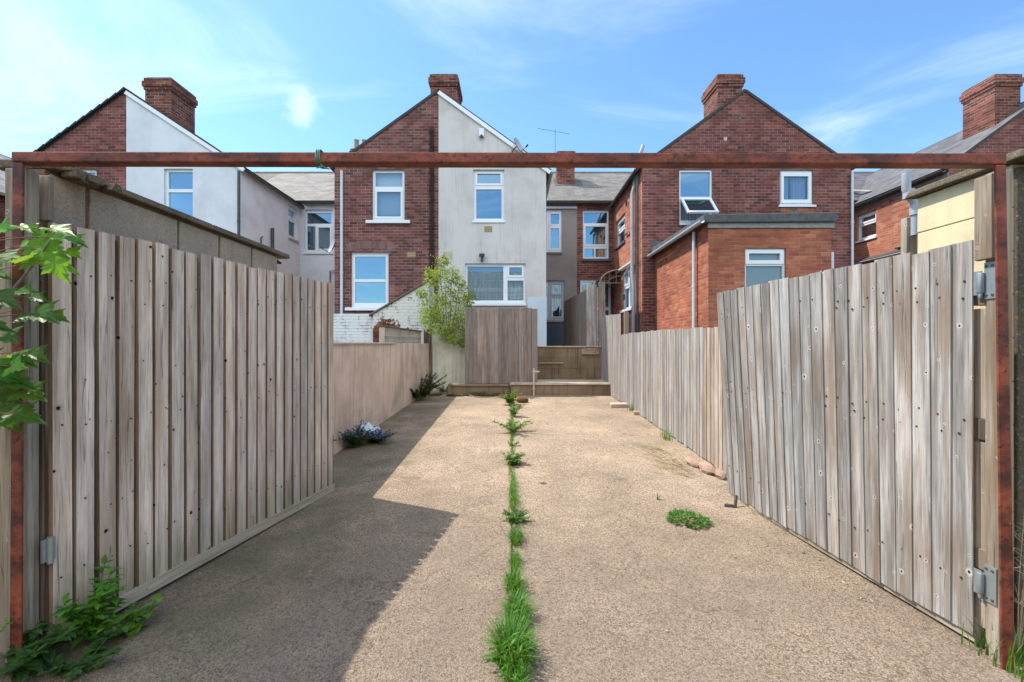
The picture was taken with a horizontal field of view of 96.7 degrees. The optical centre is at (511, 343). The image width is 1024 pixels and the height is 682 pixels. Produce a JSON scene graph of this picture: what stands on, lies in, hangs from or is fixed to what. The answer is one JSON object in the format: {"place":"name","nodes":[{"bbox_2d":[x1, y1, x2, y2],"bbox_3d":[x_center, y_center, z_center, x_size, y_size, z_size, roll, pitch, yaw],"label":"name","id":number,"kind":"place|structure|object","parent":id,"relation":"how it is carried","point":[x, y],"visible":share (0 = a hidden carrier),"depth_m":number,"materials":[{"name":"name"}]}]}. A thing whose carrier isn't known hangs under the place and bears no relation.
{"place":"outdoors","nodes":[
{"label":"outdoors","id":0,"kind":"place"},
{"bbox_2d":[0,389,1023,681],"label":"driveway","id":1,"kind":"structure","parent":0,"point":[602,545],"depth_m":2.63,"materials":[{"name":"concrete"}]},
{"bbox_2d":[0,619,12,638],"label":"bramble","id":2,"kind":"object","parent":1,"relation":"on","point":[6,620],"visible":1,"depth_m":1.93,"materials":[{"name":"green plant"}]},
{"bbox_2d":[5,168,38,661],"bbox_3d":[-2.178,0.334,2.024,0.101,2.212,0.052,0,0,0],"label":"timber post","id":3,"kind":"object","parent":1,"relation":"on","point":[31,526],"visible":0.33,"depth_m":2.00,"materials":[{"name":"brown wood"}]},
{"bbox_2d":[38,223,336,640],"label":"wooden gate","id":4,"kind":"structure","parent":3,"relation":"attached to","point":[186,412],"depth_m":2.64,"materials":[{"name":"grey wood"}]},
{"bbox_2d":[0,619,80,681],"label":"dock plant","id":5,"kind":"object","parent":1,"relation":"on","point":[33,656],"visible":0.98,"depth_m":1.92,"materials":[{"name":"green plant"}]},
{"bbox_2d":[0,215,87,434],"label":"sycamore sapling","id":6,"kind":"object","parent":1,"relation":"on","point":[47,253],"visible":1,"depth_m":1.82,"materials":[{"name":"green plant"}]},
{"bbox_2d":[36,625,123,681],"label":"ground ivy","id":7,"kind":"object","parent":1,"relation":"on","point":[92,657],"visible":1,"depth_m":1.95,"materials":[{"name":"green plant"}]},
{"bbox_2d":[50,554,127,649],"bbox_3d":[-1.974,1.219,2.134,0.256,0.364,0.270,0,0,42],"label":"nettle","id":8,"kind":"object","parent":1,"relation":"on","point":[95,607],"visible":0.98,"depth_m":2.12,"materials":[{"name":"green plant"}]},
{"bbox_2d":[96,594,162,638],"bbox_3d":[-1.864,1.344,2.222,0.254,0.129,0.213,0,0,-39],"label":"bindweed","id":9,"kind":"object","parent":1,"relation":"on","point":[131,627],"visible":0.91,"depth_m":2.22,"materials":[{"name":"green plant"}]},
{"bbox_2d":[338,419,380,447],"bbox_3d":[-2.040,1.183,5.896,0.607,0.333,0.678,0,0,-43],"label":"aubrieta","id":10,"kind":"object","parent":1,"relation":"on","point":[350,438],"visible":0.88,"depth_m":5.85,"materials":[{"name":"purple plant"}]},
{"bbox_2d":[359,422,382,434],"bbox_3d":[-2.073,1.231,6.505,0.381,0.218,0.263,0,0,0],"label":"plastic sheet","id":11,"kind":"object","parent":1,"relation":"on","point":[369,425],"visible":0.54,"depth_m":6.45,"materials":[{"name":"white plastic"}]},
{"bbox_2d":[357,429,397,442],"bbox_3d":[-1.890,1.260,6.155,0.615,0.174,0.647,0,0,-34],"label":"aubrieta","id":12,"kind":"object","parent":1,"relation":"on","point":[376,438],"visible":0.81,"depth_m":6.10,"materials":[{"name":"purple plant"}]},
{"bbox_2d":[410,373,446,400],"bbox_3d":[-2.080,0.949,10.144,1.264,0.656,1.489,0,0,0],"label":"shrub","id":13,"kind":"object","parent":1,"relation":"on","point":[422,391],"visible":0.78,"depth_m":10.06,"materials":[{"name":"green plant"}]},
{"bbox_2d":[435,385,447,391],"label":"ground ivy","id":14,"kind":"object","parent":1,"relation":"on","point":[443,389],"visible":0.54,"depth_m":11.74,"materials":[{"name":"green plant"}]},
{"bbox_2d":[414,242,479,347],"bbox_3d":[-1.651,-0.769,11.813,1.614,3.749,1.173,0,0,0],"label":"leafy shrub","id":15,"kind":"object","parent":1,"relation":"on","point":[433,319],"visible":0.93,"depth_m":11.69,"materials":[{"name":"green plant"}]},
{"bbox_2d":[428,393,500,395],"bbox_3d":[-1.156,1.237,11.040,1.761,0.045,0.428,0,0,0],"label":"soil bed","id":16,"kind":"object","parent":1,"relation":"on","point":[478,394],"visible":0.98,"depth_m":10.95,"materials":[{"name":"brown soil"}]},
{"bbox_2d":[499,389,522,404],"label":"dock plant","id":17,"kind":"object","parent":1,"relation":"on","point":[508,398],"visible":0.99,"depth_m":9.51,"materials":[{"name":"green plant"}]},
{"bbox_2d":[10,152,1014,669],"bbox_3d":[0.001,0.307,1.980,4.318,2.265,0.060,0,0,0],"label":"gate frame","id":18,"kind":"object","parent":1,"relation":"on","point":[24,160],"visible":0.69,"depth_m":1.95,"materials":[{"name":"red metal"}]},
{"bbox_2d":[315,149,329,168],"bbox_3d":[-0.811,-0.790,1.980,0.059,0.090,0.078,0,0,0],"label":"twine","id":19,"kind":"object","parent":18,"relation":"attached to","point":[317,158],"visible":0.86,"depth_m":1.95,"materials":[{"name":"green plastic"}]},
{"bbox_2d":[491,418,533,432],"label":"joint weed","id":20,"kind":"object","parent":1,"relation":"on","point":[516,428],"visible":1,"depth_m":6.80,"materials":[{"name":"green plant"}]},
{"bbox_2d":[479,600,546,677],"bbox_3d":[-0.011,1.312,2.014,0.340,0.184,0.407,0,0,0],"label":"grass tuft","id":21,"kind":"object","parent":1,"relation":"on","point":[510,640],"visible":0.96,"depth_m":2.01,"materials":[{"name":"green plant"}]},
{"bbox_2d":[506,396,519,555],"bbox_3d":[0.012,1.302,6.341,0.197,0.215,8.757,0,0,0],"label":"moss","id":22,"kind":"object","parent":1,"relation":"on","point":[511,435],"visible":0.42,"depth_m":5.03,"materials":[{"name":"green plant"}]},
{"bbox_2d":[504,487,521,511],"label":"grass tuft","id":23,"kind":"object","parent":1,"relation":"on","point":[514,502],"visible":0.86,"depth_m":3.91,"materials":[{"name":"green plant"}]},
{"bbox_2d":[500,450,525,465],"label":"joint weed","id":24,"kind":"object","parent":1,"relation":"on","point":[513,459],"visible":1,"depth_m":5.10,"materials":[{"name":"green plant"}]},
{"bbox_2d":[505,547,521,568],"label":"grass tuft","id":25,"kind":"object","parent":1,"relation":"on","point":[514,560],"visible":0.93,"depth_m":2.90,"materials":[{"name":"green plant"}]},
{"bbox_2d":[496,651,532,681],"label":"grass tuft","id":26,"kind":"object","parent":1,"relation":"on","point":[514,675],"visible":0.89,"depth_m":1.87,"materials":[{"name":"green plant"}]},
{"bbox_2d":[502,521,526,547],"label":"grass tuft","id":27,"kind":"object","parent":1,"relation":"on","point":[515,534],"visible":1,"depth_m":3.22,"materials":[{"name":"green plant"}]},
{"bbox_2d":[509,471,519,500],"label":"grass tuft","id":28,"kind":"object","parent":1,"relation":"on","point":[513,480],"visible":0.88,"depth_m":4.35,"materials":[{"name":"green plant"}]},
{"bbox_2d":[499,562,530,595],"bbox_3d":[0.020,1.339,2.607,0.218,0.131,0.324,0,0,0],"label":"grass tuft","id":29,"kind":"object","parent":1,"relation":"on","point":[514,581],"visible":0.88,"depth_m":2.60,"materials":[{"name":"green plant"}]},
{"bbox_2d":[508,403,524,415],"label":"joint weed","id":30,"kind":"object","parent":1,"relation":"on","point":[513,412],"visible":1,"depth_m":8.10,"materials":[{"name":"green plant"}]},
{"bbox_2d":[494,581,538,628],"bbox_3d":[0.030,1.333,2.308,0.252,0.135,0.378,0,0,0],"label":"grass tuft","id":31,"kind":"object","parent":1,"relation":"on","point":[522,602],"visible":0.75,"depth_m":2.33,"materials":[{"name":"green plant"}]},
{"bbox_2d":[502,505,531,523],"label":"joint weed","id":32,"kind":"object","parent":1,"relation":"on","point":[515,517],"visible":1,"depth_m":3.57,"materials":[{"name":"green plant"}]},
{"bbox_2d":[517,397,527,402],"bbox_3d":[0.227,1.228,9.872,0.266,0.152,0.199,0,0,0],"label":"stone","id":33,"kind":"object","parent":1,"relation":"on","point":[522,399],"visible":0.89,"depth_m":9.81,"materials":[{"name":"brown stone"}]},
{"bbox_2d":[532,368,539,395],"bbox_3d":[0.577,0.927,10.950,0.173,0.664,0.066,0,0,0],"label":"standpipe","id":34,"kind":"object","parent":1,"relation":"on","point":[533,372],"visible":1,"depth_m":10.93,"materials":[{"name":"metal"}]},
{"bbox_2d":[510,346,610,395],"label":"steps","id":35,"kind":"structure","parent":1,"relation":"on","point":[570,370],"depth_m":12.20,"materials":[{"name":"brown wood"}]},
{"bbox_2d":[610,402,627,406],"bbox_3d":[2.195,1.254,9.302,0.398,0.070,0.260,0,0,0],"label":"wood offcut","id":36,"kind":"object","parent":1,"relation":"on","point":[618,404],"visible":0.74,"depth_m":9.17,"materials":[{"name":"wood"}]},
{"bbox_2d":[619,440,704,478],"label":"dry stalks","id":37,"kind":"object","parent":1,"relation":"on","point":[672,463],"visible":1,"depth_m":5.22,"materials":[{"name":"beige plant"}]},
{"bbox_2d":[602,312,726,473],"bbox_3d":[2.393,0.316,8.438,0.172,2.098,7.441,0,0,1],"label":"wooden fence","id":38,"kind":"object","parent":1,"relation":"on","point":[670,380],"visible":0.85,"depth_m":6.40,"materials":[{"name":"beige wood"}]},
{"bbox_2d":[660,426,672,441],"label":"grass tuft","id":39,"kind":"object","parent":1,"relation":"on","point":[666,437],"visible":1,"depth_m":6.36,"materials":[{"name":"plant"}]},
{"bbox_2d":[666,507,713,528],"bbox_3d":[1.377,1.347,3.560,0.371,0.075,0.362,0,0,0],"label":"weed patch","id":40,"kind":"object","parent":1,"relation":"on","point":[675,512],"visible":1,"depth_m":3.55,"materials":[{"name":"green plant"}]},
{"bbox_2d":[724,495,737,507],"bbox_3d":[1.870,1.340,3.863,0.132,0.094,0.059,0,0,-15],"label":"bolt keeper","id":41,"kind":"object","parent":1,"relation":"on","point":[734,505],"visible":1,"depth_m":3.85,"materials":[{"name":"metal"}]},
{"bbox_2d":[901,217,917,254],"bbox_3d":[2.643,0.296,3.005,0.115,2.247,0.050,0,0,0],"label":"timber post","id":42,"kind":"object","parent":1,"relation":"on","point":[909,243],"visible":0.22,"depth_m":2.98,"materials":[{"name":"grey wood"}]},
{"bbox_2d":[901,171,917,235],"bbox_3d":[2.589,-0.904,2.950,0.116,0.404,0.062,0,0,0],"label":"drainpipe","id":43,"kind":"object","parent":42,"relation":"attached to","point":[906,188],"visible":0.73,"depth_m":2.94,"materials":[{"name":"grey plastic"}]},
{"bbox_2d":[905,149,1023,633],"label":"rendered wall","id":44,"kind":"structure","parent":1,"relation":"on","point":[946,211],"depth_m":2.21,"materials":[{"name":"paint"}]},
{"bbox_2d":[961,613,1023,681],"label":"grass tuft","id":45,"kind":"object","parent":1,"relation":"on","point":[1019,654],"visible":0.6,"depth_m":1.98,"materials":[{"name":"green plant"}]},
{"bbox_2d":[985,170,1011,661],"bbox_3d":[2.170,0.338,2.029,0.060,2.205,0.062,0,0,0],"label":"timber post","id":46,"kind":"object","parent":1,"relation":"on","point":[992,615],"visible":0.27,"depth_m":2.02,"materials":[{"name":"brown wood"}]},
{"bbox_2d":[717,240,996,642],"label":"wooden gate","id":47,"kind":"structure","parent":46,"relation":"attached to","point":[854,408],"depth_m":2.59,"materials":[{"name":"beige wood"}]},
{"bbox_2d":[974,173,994,260],"bbox_3d":[2.123,-0.562,2.038,0.029,0.375,0.079,0,0,0],"label":"packing board","id":48,"kind":"object","parent":46,"relation":"attached to","point":[984,235],"visible":0.76,"depth_m":2.03,"materials":[{"name":"brown wood"}]},
{"bbox_2d":[998,516,1023,660],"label":"dry weed","id":49,"kind":"object","parent":1,"relation":"on","point":[1020,628],"visible":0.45,"depth_m":2.00,"materials":[{"name":"brown plant"}]},
{"bbox_2d":[511,483,512,599],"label":"ground","id":50,"kind":"structure","parent":0,"point":[512,543],"depth_m":3.16,"materials":[{"name":"soil"}]},
{"bbox_2d":[0,0,1023,171],"label":"sky","id":51,"kind":"structure","parent":0,"point":[614,76],"materials":[{"name":"blue"}]},
{"bbox_2d":[164,397,907,627],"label":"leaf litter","id":52,"kind":"object","parent":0,"point":[535,544],"visible":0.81,"depth_m":2.94,"materials":[{"name":"brown plant"}]},
{"bbox_2d":[537,347,537,378],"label":"raised yard","id":53,"kind":"structure","parent":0,"point":[537,362],"depth_m":12.49,"materials":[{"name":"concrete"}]},
{"bbox_2d":[564,284,597,345],"bbox_3d":[1.966,-0.763,14.484,0.319,1.722,4.225,0,0,-6],"label":"wooden fence","id":54,"kind":"object","parent":53,"relation":"on","point":[581,319],"visible":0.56,"depth_m":12.96,"materials":[{"name":"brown wood"}]},
{"bbox_2d":[598,282,604,345],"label":"fence boards","id":55,"kind":"object","parent":53,"relation":"on","point":[601,299],"visible":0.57,"depth_m":12.42,"materials":[{"name":"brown wood"}]},
{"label":"ground","id":56,"kind":"structure","parent":0,"visible":0},
{"bbox_2d":[0,259,4,651],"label":"wooden fence","id":57,"kind":"object","parent":56,"relation":"on","point":[2,522],"visible":0.02,"depth_m":2.06,"materials":[{"name":"beige wood"}]},
{"bbox_2d":[0,154,11,258],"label":"terraced house","id":58,"kind":"structure","parent":56,"relation":"on","point":[2,201],"depth_m":15.44,"materials":[{"name":"red brick"}]},
{"bbox_2d":[0,159,289,637],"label":"block wall","id":59,"kind":"structure","parent":56,"relation":"on","point":[84,199],"depth_m":2.62,"materials":[{"name":"concrete"}]},
{"bbox_2d":[39,175,53,220],"bbox_3d":[-2.161,-0.668,2.098,0.078,0.207,0.025,0,0,0],"label":"packing board","id":60,"kind":"object","parent":59,"relation":"attached to","point":[46,197],"visible":0.56,"depth_m":2.08,"materials":[{"name":"grey wood"}]},
{"bbox_2d":[33,87,281,188],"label":"terraced house","id":61,"kind":"structure","parent":56,"relation":"on","point":[101,127],"depth_m":13.50,"materials":[{"name":"red brick"}]},
{"bbox_2d":[80,169,95,174],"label":"window","id":62,"kind":"structure","parent":61,"relation":"in","point":[92,171],"depth_m":13.57,"materials":[{"name":"white plastic"}]},
{"bbox_2d":[124,77,334,313],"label":"terraced house","id":63,"kind":"structure","parent":56,"relation":"on","point":[291,214],"depth_m":13.95,"materials":[{"name":"white painted render"},{"name":"pale slate"},{"name":"red brick"}]},
{"bbox_2d":[166,170,192,215],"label":"window","id":64,"kind":"structure","parent":63,"relation":"in","point":[179,183],"depth_m":13.61,"materials":[{"name":"white plastic"}]},
{"bbox_2d":[288,206,298,242],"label":"window","id":65,"kind":"structure","parent":63,"relation":"in","point":[292,212],"depth_m":16.84,"materials":[{"name":"white plastic"}]},
{"bbox_2d":[303,210,332,253],"bbox_3d":[-7.355,-4.247,17.340,1.134,1.692,0.180,0,0,0],"label":"window","id":66,"kind":"structure","parent":63,"relation":"in","point":[318,223],"depth_m":17.41,"materials":[{"name":"white plastic"}]},
{"bbox_2d":[334,314,372,344],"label":"yard wall","id":67,"kind":"structure","parent":56,"relation":"on","point":[353,327],"depth_m":12.75,"materials":[{"name":"white brick"}]},
{"bbox_2d":[333,326,428,454],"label":"garden wall","id":68,"kind":"structure","parent":56,"relation":"on","point":[374,383],"depth_m":7.28,"materials":[{"name":"paint"}]},
{"bbox_2d":[329,74,462,322],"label":"terraced house","id":69,"kind":"structure","parent":56,"relation":"on","point":[386,231],"depth_m":13.50,"materials":[{"name":"red brick"}]},
{"bbox_2d":[320,237,334,253],"bbox_3d":[-5.479,-2.956,13.710,0.465,0.516,0.434,0,0,0],"label":"satellite dish","id":70,"kind":"object","parent":69,"relation":"attached to","point":[332,246],"visible":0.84,"depth_m":13.79,"materials":[{"name":"white metal"}]},
{"bbox_2d":[345,253,388,310],"bbox_3d":[-4.220,-1.843,13.530,1.434,1.730,0.200,0,0,0],"label":"window","id":71,"kind":"structure","parent":69,"relation":"in","point":[370,271],"depth_m":13.61,"materials":[{"name":"white plastic"}]},
{"bbox_2d":[366,170,409,223],"bbox_3d":[-3.670,-4.362,13.578,1.302,1.604,0.295,0,0,0],"label":"window","id":72,"kind":"structure","parent":69,"relation":"in","point":[388,185],"depth_m":13.71,"materials":[{"name":"white plastic"}]},
{"bbox_2d":[369,280,434,382],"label":"outhouse","id":73,"kind":"structure","parent":56,"relation":"on","point":[401,311],"depth_m":12.60,"materials":[{"name":"white brick"}]},
{"bbox_2d":[424,329,431,385],"bbox_3d":[-2.235,0.460,12.060,0.190,1.680,0.120,0,0,0],"label":"timber post","id":74,"kind":"object","parent":56,"relation":"on","point":[427,338],"visible":0.36,"depth_m":12.00,"materials":[{"name":"brown wood"}]},
{"bbox_2d":[433,323,464,389],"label":"painted wall","id":75,"kind":"structure","parent":56,"relation":"on","point":[448,360],"depth_m":12.04,"materials":[{"name":"white paint"}]},
{"bbox_2d":[448,383,509,393],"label":"kerb","id":76,"kind":"structure","parent":56,"relation":"on","point":[467,388],"depth_m":11.25,"materials":[{"name":"beige concrete"}]},
{"bbox_2d":[465,308,536,382],"bbox_3d":[-0.268,0.105,11.370,1.804,1.991,0.100,0,0,0],"label":"board fence","id":77,"kind":"object","parent":76,"relation":"on","point":[500,345],"visible":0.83,"depth_m":11.34,"materials":[{"name":"brown wood"}]},
{"bbox_2d":[437,89,582,385],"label":"terraced house","id":78,"kind":"structure","parent":56,"relation":"on","point":[508,236],"depth_m":13.50,"materials":[{"name":"pale grey render"},{"name":"grey slate"},{"name":"red brick"}]},
{"bbox_2d":[472,170,504,222],"bbox_3d":[-0.688,-4.386,13.550,0.981,1.607,0.160,0,0,0],"label":"window","id":79,"kind":"structure","parent":78,"relation":"in","point":[488,185],"depth_m":13.61,"materials":[{"name":"white plastic"}]},
{"bbox_2d":[465,264,525,305],"bbox_3d":[-0.494,-1.750,13.582,1.817,1.260,0.305,0,0,0],"label":"window","id":80,"kind":"structure","parent":78,"relation":"in","point":[507,277],"depth_m":13.70,"materials":[{"name":"white plastic"}]},
{"bbox_2d":[512,138,527,152],"bbox_3d":[0.230,-5.790,13.286,0.496,0.450,0.411,0,0,0],"label":"satellite dish","id":81,"kind":"object","parent":78,"relation":"attached to","point":[518,145],"visible":1,"depth_m":13.34,"materials":[{"name":"grey metal"}]},
{"bbox_2d":[538,128,567,152],"bbox_3d":[1.792,-8.630,19.500,1.446,1.099,0.274,0,0,-16],"label":"television aerial","id":82,"kind":"object","parent":78,"relation":"attached to","point":[555,131],"visible":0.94,"depth_m":19.50,"materials":[{"name":"white metal"}]},
{"bbox_2d":[546,210,562,253],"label":"window","id":83,"kind":"structure","parent":78,"relation":"in","point":[553,218],"depth_m":17.37,"materials":[{"name":"white plastic"}]},
{"bbox_2d":[546,281,563,321],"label":"window","id":84,"kind":"structure","parent":78,"relation":"in","point":[554,289],"depth_m":17.37,"materials":[{"name":"grey plastic"}]},
{"bbox_2d":[572,74,836,334],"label":"terraced house","id":85,"kind":"structure","parent":56,"relation":"on","point":[667,248],"depth_m":13.50,"materials":[{"name":"red brick"}]},
{"bbox_2d":[580,279,610,315],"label":"window","id":86,"kind":"structure","parent":85,"relation":"in","point":[583,282],"depth_m":17.37,"materials":[{"name":"white plastic"}]},
{"bbox_2d":[582,211,610,260],"bbox_3d":[3.187,-4.099,17.330,1.089,1.955,0.200,0,0,0],"label":"window","id":87,"kind":"structure","parent":85,"relation":"in","point":[595,223],"depth_m":17.41,"materials":[{"name":"white plastic"}]},
{"bbox_2d":[614,215,624,250],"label":"window","id":88,"kind":"structure","parent":85,"relation":"in","point":[621,224],"depth_m":16.35,"materials":[{"name":"white plastic"}]},
{"bbox_2d":[619,269,630,312],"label":"window","id":89,"kind":"structure","parent":85,"relation":"in","point":[627,279],"depth_m":15.52,"materials":[{"name":"white plastic"}]},
{"bbox_2d":[679,170,718,224],"bbox_3d":[5.451,-4.336,13.342,0.980,1.655,0.765,0,0,0],"label":"window","id":90,"kind":"structure","parent":85,"relation":"in","point":[695,186],"depth_m":13.58,"materials":[{"name":"white plastic"}]},
{"bbox_2d":[745,89,853,268],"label":"terraced house","id":91,"kind":"structure","parent":56,"relation":"on","point":[769,128],"depth_m":13.50,"materials":[{"name":"red brick"}]},
{"bbox_2d":[778,171,815,206],"bbox_3d":[8.447,-4.598,13.570,1.097,1.105,0.240,0,0,0],"label":"window","id":92,"kind":"structure","parent":91,"relation":"in","point":[797,177],"depth_m":13.55,"materials":[{"name":"white plastic"}]},
{"bbox_2d":[854,74,1023,264],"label":"terraced house","id":93,"kind":"structure","parent":56,"relation":"on","point":[993,113],"depth_m":14.86,"materials":[{"name":"red brick"}]},
{"bbox_2d":[855,210,876,243],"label":"window","id":94,"kind":"structure","parent":93,"relation":"in","point":[867,222],"depth_m":16.68,"materials":[{"name":"white plastic"}]},
{"bbox_2d":[862,101,1023,175],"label":"terraced house","id":95,"kind":"structure","parent":56,"relation":"on","point":[867,173],"depth_m":19.90,"materials":[{"name":"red brick"}]}
]}

